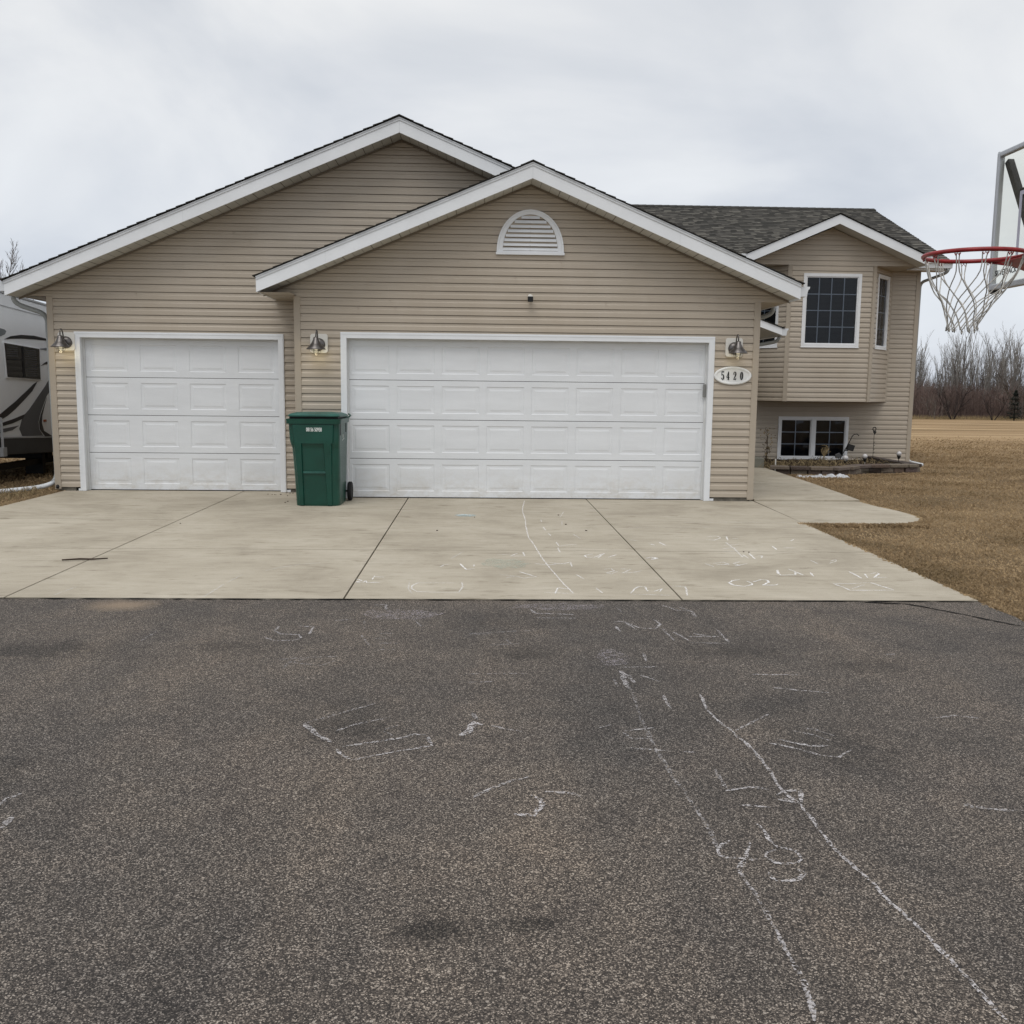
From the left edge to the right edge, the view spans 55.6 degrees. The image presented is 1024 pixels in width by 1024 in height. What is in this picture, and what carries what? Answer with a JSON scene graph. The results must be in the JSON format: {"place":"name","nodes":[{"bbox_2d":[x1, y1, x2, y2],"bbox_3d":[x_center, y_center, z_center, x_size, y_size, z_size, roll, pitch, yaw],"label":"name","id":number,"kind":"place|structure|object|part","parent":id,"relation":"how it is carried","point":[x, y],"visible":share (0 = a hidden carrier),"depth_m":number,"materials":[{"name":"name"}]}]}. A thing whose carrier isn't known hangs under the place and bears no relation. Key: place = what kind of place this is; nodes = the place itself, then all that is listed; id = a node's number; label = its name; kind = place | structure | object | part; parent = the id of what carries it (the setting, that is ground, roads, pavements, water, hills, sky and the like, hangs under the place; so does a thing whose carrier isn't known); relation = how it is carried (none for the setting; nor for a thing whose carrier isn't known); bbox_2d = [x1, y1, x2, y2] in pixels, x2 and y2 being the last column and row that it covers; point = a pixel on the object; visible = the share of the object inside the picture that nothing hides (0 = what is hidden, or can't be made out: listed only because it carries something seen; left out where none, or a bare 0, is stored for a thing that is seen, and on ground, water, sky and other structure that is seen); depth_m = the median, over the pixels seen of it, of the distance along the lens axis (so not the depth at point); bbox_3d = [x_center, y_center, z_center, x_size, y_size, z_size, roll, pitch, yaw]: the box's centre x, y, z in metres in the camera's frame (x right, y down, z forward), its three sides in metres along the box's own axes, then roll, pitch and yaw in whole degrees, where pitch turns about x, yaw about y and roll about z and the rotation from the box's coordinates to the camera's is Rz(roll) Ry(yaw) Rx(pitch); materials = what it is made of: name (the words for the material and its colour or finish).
{"place":"outdoors","nodes":[
{"label":"outdoors","id":0,"kind":"place"},
{"bbox_2d":[0,458,58,503],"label":"grass","id":1,"kind":"structure","parent":0,"point":[29,478],"depth_m":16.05,"materials":[{"name":"brown plant"}]},
{"bbox_2d":[0,490,977,601],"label":"concrete apron","id":2,"kind":"object","parent":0,"point":[240,544],"visible":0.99,"depth_m":9.05,"materials":[{"name":"white concrete"}]},
{"bbox_2d":[62,558,107,560],"bbox_3d":[-3.688,0.406,8.392,0.370,0.018,0.026,-1,8,-14],"label":"stick","id":3,"kind":"object","parent":2,"relation":"on","point":[84,559],"visible":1,"depth_m":8.39,"materials":[{"name":"brown wood"}]},
{"bbox_2d":[286,412,352,505],"bbox_3d":[-2.494,-0.714,12.679,0.732,1.190,0.933,0,7,-2],"label":"wheeled bin","id":4,"kind":"object","parent":2,"relation":"on","point":[318,440],"visible":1,"depth_m":12.29,"materials":[{"name":"green plastic"}]},
{"bbox_2d":[0,598,1023,1023],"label":"asphalt driveway","id":5,"kind":"structure","parent":0,"point":[232,810],"depth_m":3.53,"materials":[{"name":"grey asphalt"}]},
{"bbox_2d":[0,419,1023,620],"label":"ground","id":6,"kind":"structure","parent":0,"point":[968,430],"depth_m":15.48,"materials":[{"name":"brown plant"}]},
{"bbox_2d":[0,239,33,299],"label":"bare tree","id":7,"kind":"object","parent":6,"relation":"on","point":[13,260],"visible":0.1,"depth_m":50.99,"materials":[{"name":"brown plant"}]},
{"bbox_2d":[0,291,53,473],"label":"travel trailer","id":8,"kind":"object","parent":6,"relation":"on","point":[25,424],"visible":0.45,"depth_m":15.80,"materials":[{"name":"white metal"}]},
{"bbox_3d":[-7.892,-2.424,15.687,0.024,0.590,1.259,0,7,-2],"label":"window frame","id":9,"kind":"part","parent":8,"relation":"part of","materials":[{"name":"black glass"}]},
{"bbox_2d":[0,114,952,500],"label":"house","id":10,"kind":"structure","parent":6,"relation":"on","point":[408,266],"depth_m":13.38,"materials":[{"name":"plastic"}]},
{"bbox_2d":[50,328,74,352],"bbox_3d":[-6.212,-2.363,13.395,0.256,0.332,0.328,0,7,-2],"label":"wall lamp","id":11,"kind":"object","parent":10,"relation":"attached to","point":[64,341],"visible":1,"depth_m":13.48,"materials":[{"name":"silver metal"}]},
{"bbox_2d":[85,339,280,490],"bbox_3d":[-4.673,-1.374,13.883,2.753,2.141,0.054,0,7,-2],"label":"garage door","id":12,"kind":"structure","parent":10,"relation":"in","point":[186,415],"depth_m":13.86,"materials":[{"name":"metal"}]},
{"bbox_2d":[306,330,327,354],"bbox_3d":[-2.577,-2.232,12.801,0.256,0.332,0.328,0,7,-2],"label":"wall lamp","id":13,"kind":"object","parent":10,"relation":"attached to","point":[318,343],"visible":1,"depth_m":12.89,"materials":[{"name":"silver metal"}]},
{"bbox_2d":[349,340,705,499],"bbox_3d":[0.211,-1.250,13.330,4.887,2.141,0.054,0,7,-2],"label":"garage door","id":14,"kind":"structure","parent":10,"relation":"in","point":[429,419],"depth_m":13.31,"materials":[{"name":"metal"}]},
{"bbox_2d":[528,294,532,301],"bbox_3d":[0.242,-2.844,12.913,0.072,0.111,0.140,0,7,-2],"label":"security camera","id":15,"kind":"object","parent":10,"relation":"attached to","point":[530,297],"visible":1,"depth_m":12.85,"materials":[{"name":"black plastic"}]},
{"bbox_2d":[714,367,750,384],"bbox_3d":[2.997,-1.849,13.191,0.512,0.248,0.026,0,7,-2],"label":"house number plaque","id":16,"kind":"object","parent":10,"relation":"attached to","point":[732,375],"visible":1,"depth_m":13.19,"materials":[{"name":"white ceramic"}]},
{"bbox_2d":[725,334,747,358],"bbox_3d":[3.017,-2.210,12.993,0.256,0.332,0.328,0,7,-2],"label":"wall lamp","id":17,"kind":"object","parent":10,"relation":"attached to","point":[734,348],"visible":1,"depth_m":13.08,"materials":[{"name":"silver metal"}]},
{"bbox_2d":[759,306,778,347],"bbox_3d":[5.616,-4.341,21.089,0.950,1.572,0.961,0,7,-2],"label":"window frame","id":18,"kind":"structure","parent":10,"relation":"in","point":[774,318],"depth_m":20.91,"materials":[{"name":"white plastic"}]},
{"bbox_2d":[777,416,848,459],"bbox_3d":[6.716,-1.681,22.024,1.605,0.972,0.634,0,7,-2],"label":"window frame","id":19,"kind":"structure","parent":10,"relation":"in","point":[794,432],"depth_m":21.83,"materials":[{"name":"white plastic"}]},
{"bbox_2d":[801,273,861,347],"bbox_3d":[6.721,-4.279,20.783,1.255,1.537,0.634,0,7,-2],"label":"window frame","id":20,"kind":"structure","parent":10,"relation":"in","point":[831,307],"depth_m":20.58,"materials":[{"name":"white plastic"}]},
{"bbox_2d":[874,274,890,349],"bbox_3d":[7.787,-4.327,21.165,0.950,1.572,0.961,0,7,-2],"label":"window frame","id":21,"kind":"structure","parent":10,"relation":"in","point":[883,293],"depth_m":21.23,"materials":[{"name":"white plastic"}]},
{"bbox_2d":[754,456,763,467],"bbox_3d":[4.028,-1.076,20.348,1.755,0.305,2.630,0,7,-2],"label":"stoop","id":22,"kind":"object","parent":6,"relation":"on","point":[759,461],"visible":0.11,"depth_m":19.07,"materials":[{"name":"concrete"}]},
{"bbox_2d":[798,473,849,477],"bbox_3d":[5.813,-0.679,18.196,0.998,0.092,0.503,0,7,-2],"label":"snow patch","id":23,"kind":"object","parent":6,"relation":"on","point":[840,475],"visible":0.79,"depth_m":18.16,"materials":[{"name":"white snow"}]},
{"bbox_2d":[770,456,921,474],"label":"retaining wall","id":24,"kind":"structure","parent":6,"relation":"on","point":[895,467],"depth_m":18.92,"materials":[{"name":"stone"}]},
{"bbox_2d":[896,451,901,461],"bbox_3d":[7.974,-1.097,20.040,0.100,0.310,0.098,0,7,-2],"label":"globe light","id":25,"kind":"object","parent":24,"relation":"on","point":[898,453],"visible":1,"depth_m":20.00,"materials":[{"name":"glass"}]},
{"bbox_2d":[917,351,924,392],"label":"bare tree","id":26,"kind":"object","parent":6,"relation":"on","point":[920,371],"visible":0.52,"depth_m":117.52,"materials":[{"name":"brown plant"}]},
{"bbox_2d":[917,353,926,387],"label":"bare tree","id":27,"kind":"object","parent":6,"relation":"on","point":[922,370],"visible":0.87,"depth_m":115.45,"materials":[{"name":"brown plant"}]},
{"bbox_2d":[917,332,932,386],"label":"bare tree","id":28,"kind":"object","parent":6,"relation":"on","point":[923,371],"visible":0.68,"depth_m":118.62,"materials":[{"name":"brown plant"}]},
{"bbox_2d":[922,367,933,397],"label":"bare tree","id":29,"kind":"object","parent":6,"relation":"on","point":[927,379],"visible":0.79,"depth_m":111.97,"materials":[{"name":"brown plant"}]},
{"bbox_2d":[921,392,950,418],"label":"spreading tree","id":30,"kind":"object","parent":6,"relation":"on","point":[929,410],"visible":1,"depth_m":101.68,"materials":[{"name":"brown plant"}]},
{"bbox_2d":[929,353,945,387],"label":"bare tree","id":31,"kind":"object","parent":6,"relation":"on","point":[937,378],"visible":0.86,"depth_m":112.80,"materials":[{"name":"brown plant"}]},
{"bbox_2d":[932,345,950,389],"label":"bare tree","id":32,"kind":"object","parent":6,"relation":"on","point":[941,365],"visible":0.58,"depth_m":129.62,"materials":[{"name":"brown plant"}]},
{"bbox_2d":[937,357,948,406],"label":"bare tree","id":33,"kind":"object","parent":6,"relation":"on","point":[942,375],"visible":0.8,"depth_m":112.47,"materials":[{"name":"brown plant"}]},
{"bbox_2d":[938,340,954,386],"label":"bare tree","id":34,"kind":"object","parent":6,"relation":"on","point":[946,351],"visible":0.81,"depth_m":129.09,"materials":[{"name":"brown plant"}]},
{"bbox_2d":[943,343,961,391],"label":"bare tree","id":35,"kind":"object","parent":6,"relation":"on","point":[948,369],"visible":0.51,"depth_m":130.29,"materials":[{"name":"brown plant"}]},
{"bbox_2d":[932,383,974,419],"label":"spreading tree","id":36,"kind":"object","parent":6,"relation":"on","point":[956,404],"visible":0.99,"depth_m":100.71,"materials":[{"name":"brown plant"}]},
{"bbox_2d":[946,337,960,385],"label":"bare tree","id":37,"kind":"object","parent":6,"relation":"on","point":[949,358],"visible":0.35,"depth_m":136.27,"materials":[{"name":"brown plant"}]},
{"bbox_2d":[949,348,958,392],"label":"bare tree","id":38,"kind":"object","parent":6,"relation":"on","point":[953,374],"visible":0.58,"depth_m":118.61,"materials":[{"name":"brown plant"}]},
{"bbox_2d":[951,354,960,397],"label":"bare tree","id":39,"kind":"object","parent":6,"relation":"on","point":[955,372],"visible":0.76,"depth_m":112.00,"materials":[{"name":"brown plant"}]},
{"bbox_2d":[947,332,966,387],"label":"bare tree","id":40,"kind":"object","parent":6,"relation":"on","point":[960,365],"visible":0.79,"depth_m":115.71,"materials":[{"name":"brown plant"}]},
{"bbox_2d":[951,326,966,388],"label":"bare tree","id":41,"kind":"object","parent":6,"relation":"on","point":[958,354],"visible":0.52,"depth_m":129.32,"materials":[{"name":"brown plant"}]},
{"bbox_2d":[957,365,968,392],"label":"bare tree","id":42,"kind":"object","parent":6,"relation":"on","point":[963,380],"visible":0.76,"depth_m":110.69,"materials":[{"name":"brown plant"}]},
{"bbox_2d":[956,340,974,386],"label":"bare tree","id":43,"kind":"object","parent":6,"relation":"on","point":[966,367],"visible":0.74,"depth_m":129.19,"materials":[{"name":"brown plant"}]},
{"bbox_2d":[959,349,972,382],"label":"bare tree","id":44,"kind":"object","parent":6,"relation":"on","point":[963,367],"visible":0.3,"depth_m":134.22,"materials":[{"name":"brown plant"}]},
{"bbox_2d":[912,372,1023,418],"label":"brushwood","id":45,"kind":"object","parent":6,"relation":"on","point":[975,406],"visible":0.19,"depth_m":106.84,"materials":[{"name":"brown plant"}]},
{"bbox_2d":[912,415,1023,419],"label":"tall grass","id":46,"kind":"structure","parent":6,"relation":"on","point":[968,418],"depth_m":102.13,"materials":[{"name":"beige plant"}]},
{"bbox_2d":[961,321,975,386],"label":"bare tree","id":47,"kind":"object","parent":6,"relation":"on","point":[968,342],"visible":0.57,"depth_m":138.22,"materials":[{"name":"brown plant"}]},
{"bbox_2d":[964,325,978,389],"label":"bare tree","id":48,"kind":"object","parent":6,"relation":"on","point":[971,356],"visible":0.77,"depth_m":129.30,"materials":[{"name":"brown plant"}]},
{"bbox_2d":[969,357,974,394],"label":"bare tree","id":49,"kind":"object","parent":6,"relation":"on","point":[971,376],"visible":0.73,"depth_m":117.18,"materials":[{"name":"brown plant"}]},
{"bbox_2d":[921,142,1023,334],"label":"basketball hoop","id":50,"kind":"object","parent":6,"relation":"on","point":[1015,261],"visible":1,"depth_m":5.01,"materials":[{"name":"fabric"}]},
{"bbox_2d":[962,348,984,396],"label":"bare tree","id":51,"kind":"object","parent":6,"relation":"on","point":[971,373],"visible":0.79,"depth_m":117.08,"materials":[{"name":"brown plant"}]},
{"bbox_2d":[970,337,983,389],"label":"bare tree","id":52,"kind":"object","parent":6,"relation":"on","point":[977,358],"visible":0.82,"depth_m":121.00,"materials":[{"name":"brown plant"}]},
{"bbox_2d":[979,358,984,386],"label":"bare tree","id":53,"kind":"object","parent":6,"relation":"on","point":[982,374],"visible":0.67,"depth_m":118.09,"materials":[{"name":"brown plant"}]},
{"bbox_2d":[975,344,992,391],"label":"bare tree","id":54,"kind":"object","parent":6,"relation":"on","point":[985,363],"visible":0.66,"depth_m":121.31,"materials":[{"name":"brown plant"}]},
{"bbox_2d":[982,341,991,383],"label":"bare tree","id":55,"kind":"object","parent":6,"relation":"on","point":[987,359],"visible":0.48,"depth_m":132.79,"materials":[{"name":"brown plant"}]},
{"bbox_2d":[984,348,991,383],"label":"bare tree","id":56,"kind":"object","parent":6,"relation":"on","point":[987,367],"visible":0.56,"depth_m":116.76,"materials":[{"name":"brown plant"}]},
{"bbox_2d":[980,347,997,413],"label":"bare tree","id":57,"kind":"object","parent":6,"relation":"on","point":[986,385],"visible":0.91,"depth_m":110.92,"materials":[{"name":"brown plant"}]},
{"bbox_2d":[978,329,1000,389],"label":"bare tree","id":58,"kind":"object","parent":6,"relation":"on","point":[988,347],"visible":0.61,"depth_m":133.43,"materials":[{"name":"brown plant"}]},
{"bbox_2d":[979,334,1003,390],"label":"bare tree","id":59,"kind":"object","parent":6,"relation":"on","point":[992,356],"visible":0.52,"depth_m":131.03,"materials":[{"name":"brown plant"}]},
{"bbox_2d":[987,350,999,396],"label":"bare tree","id":60,"kind":"object","parent":6,"relation":"on","point":[991,375],"visible":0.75,"depth_m":112.48,"materials":[{"name":"brown plant"}]},
{"bbox_2d":[988,354,1001,390],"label":"bare tree","id":61,"kind":"object","parent":6,"relation":"on","point":[996,374],"visible":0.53,"depth_m":115.50,"materials":[{"name":"brown plant"}]},
{"bbox_2d":[983,390,1012,419],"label":"spreading tree","id":62,"kind":"object","parent":6,"relation":"on","point":[1004,402],"visible":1,"depth_m":100.28,"materials":[{"name":"brown plant"}]},
{"bbox_2d":[990,346,1010,391],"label":"bare tree","id":63,"kind":"object","parent":6,"relation":"on","point":[1001,363],"visible":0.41,"depth_m":116.84,"materials":[{"name":"brown plant"}]},
{"bbox_2d":[992,344,1009,388],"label":"bare tree","id":64,"kind":"object","parent":6,"relation":"on","point":[997,365],"visible":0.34,"depth_m":135.84,"materials":[{"name":"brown plant"}]},
{"bbox_2d":[994,357,1007,392],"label":"bare tree","id":65,"kind":"object","parent":6,"relation":"on","point":[1001,371],"visible":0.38,"depth_m":116.35,"materials":[{"name":"brown plant"}]},
{"bbox_2d":[991,330,1011,381],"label":"bare tree","id":66,"kind":"object","parent":6,"relation":"on","point":[1002,351],"visible":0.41,"depth_m":133.09,"materials":[{"name":"brown plant"}]},
{"bbox_2d":[996,340,1007,398],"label":"bare tree","id":67,"kind":"object","parent":6,"relation":"on","point":[1002,366],"visible":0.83,"depth_m":111.69,"materials":[{"name":"brown plant"}]},
{"bbox_2d":[995,353,1011,401],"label":"bare tree","id":68,"kind":"object","parent":6,"relation":"on","point":[1002,373],"visible":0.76,"depth_m":110.87,"materials":[{"name":"brown plant"}]},
{"bbox_2d":[987,361,1023,419],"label":"spreading tree","id":69,"kind":"object","parent":6,"relation":"on","point":[1011,389],"visible":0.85,"depth_m":102.30,"materials":[{"name":"brown plant"}]},
{"bbox_2d":[998,325,1014,383],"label":"bare tree","id":70,"kind":"object","parent":6,"relation":"on","point":[1005,350],"visible":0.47,"depth_m":124.51,"materials":[{"name":"brown plant"}]},
{"bbox_2d":[1003,354,1013,395],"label":"bare tree","id":71,"kind":"object","parent":6,"relation":"on","point":[1008,371],"visible":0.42,"depth_m":113.40,"materials":[{"name":"brown plant"}]},
{"bbox_2d":[1002,328,1023,378],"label":"bare tree","id":72,"kind":"object","parent":6,"relation":"on","point":[1010,350],"visible":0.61,"depth_m":116.32,"materials":[{"name":"brown plant"}]},
{"bbox_2d":[1003,390,1023,420],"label":"conifer","id":73,"kind":"object","parent":6,"relation":"on","point":[1016,393],"visible":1,"depth_m":98.82,"materials":[{"name":"green plant"}]},
{"bbox_2d":[1006,337,1023,389],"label":"bare tree","id":74,"kind":"object","parent":6,"relation":"on","point":[1014,363],"visible":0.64,"depth_m":112.09,"materials":[{"name":"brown plant"}]},
{"bbox_2d":[1009,329,1023,389],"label":"bare tree","id":75,"kind":"object","parent":6,"relation":"on","point":[1016,356],"visible":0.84,"depth_m":110.43,"materials":[{"name":"brown plant"}]},
{"bbox_2d":[1011,333,1023,395],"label":"bare tree","id":76,"kind":"object","parent":6,"relation":"on","point":[1017,363],"visible":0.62,"depth_m":113.67,"materials":[{"name":"brown plant"}]},
{"bbox_2d":[1012,349,1023,382],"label":"bare tree","id":77,"kind":"object","parent":6,"relation":"on","point":[1019,368],"visible":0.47,"depth_m":115.00,"materials":[{"name":"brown plant"}]},
{"bbox_2d":[0,0,1023,386],"label":"sky","id":78,"kind":"structure","parent":0,"point":[115,115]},
{"bbox_2d":[764,459,882,470],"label":"bed soil","id":79,"kind":"structure","parent":0,"point":[847,463],"depth_m":21.22,"materials":[{"name":"brown soil"}]},
{"bbox_2d":[760,427,775,462],"bbox_3d":[5.167,-1.325,19.706,0.385,0.786,0.200,0,7,-2],"label":"dried vine","id":80,"kind":"object","parent":79,"relation":"on","point":[766,452],"visible":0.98,"depth_m":19.70,"materials":[{"name":"brown plant"}]},
{"bbox_2d":[821,445,830,458],"bbox_3d":[6.481,-1.179,20.079,0.206,0.433,0.069,0,7,-2],"label":"dried plant","id":81,"kind":"object","parent":79,"relation":"on","point":[824,453],"visible":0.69,"depth_m":20.07,"materials":[{"name":"beige plant"}]},
{"bbox_2d":[760,456,892,469],"bbox_3d":[6.302,-1.013,19.833,3.433,0.169,1.938,-5,9,-38],"label":"dead foliage","id":82,"kind":"object","parent":79,"relation":"on","point":[811,462],"visible":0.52,"depth_m":19.68,"materials":[{"name":"brown plant"}]},
{"bbox_2d":[843,455,847,464],"bbox_3d":[6.827,-1.048,19.907,0.116,0.224,0.114,0,7,-2],"label":"globe light","id":83,"kind":"object","parent":79,"relation":"on","point":[845,458],"visible":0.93,"depth_m":19.86,"materials":[{"name":"glass"}]},
{"bbox_2d":[835,434,858,463],"bbox_3d":[7.050,-1.322,20.501,0.506,0.669,0.094,0,7,-7],"label":"shepherd hook","id":84,"kind":"object","parent":79,"relation":"on","point":[849,447],"visible":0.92,"depth_m":20.47,"materials":[{"name":"metal"}]},
{"bbox_2d":[862,454,867,463],"bbox_3d":[7.264,-1.072,20.019,0.104,0.253,0.102,0,7,-2],"label":"globe light","id":85,"kind":"object","parent":79,"relation":"on","point":[864,456],"visible":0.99,"depth_m":19.98,"materials":[{"name":"glass"}]},
{"bbox_2d":[872,427,875,461],"bbox_3d":[7.852,-1.466,21.098,0.096,0.771,0.020,0,7,-2],"label":"garden stake","id":86,"kind":"object","parent":79,"relation":"on","point":[874,431],"visible":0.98,"depth_m":21.06,"materials":[{"name":"metal"}]},
{"bbox_2d":[751,468,918,523],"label":"walkway","id":87,"kind":"structure","parent":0,"point":[800,500],"depth_m":13.24,"materials":[{"name":"concrete"}]},
{"bbox_2d":[792,436,1023,616],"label":"grass","id":88,"kind":"structure","parent":0,"point":[979,580],"depth_m":12.62,"materials":[{"name":"brown plant"}]}
]}

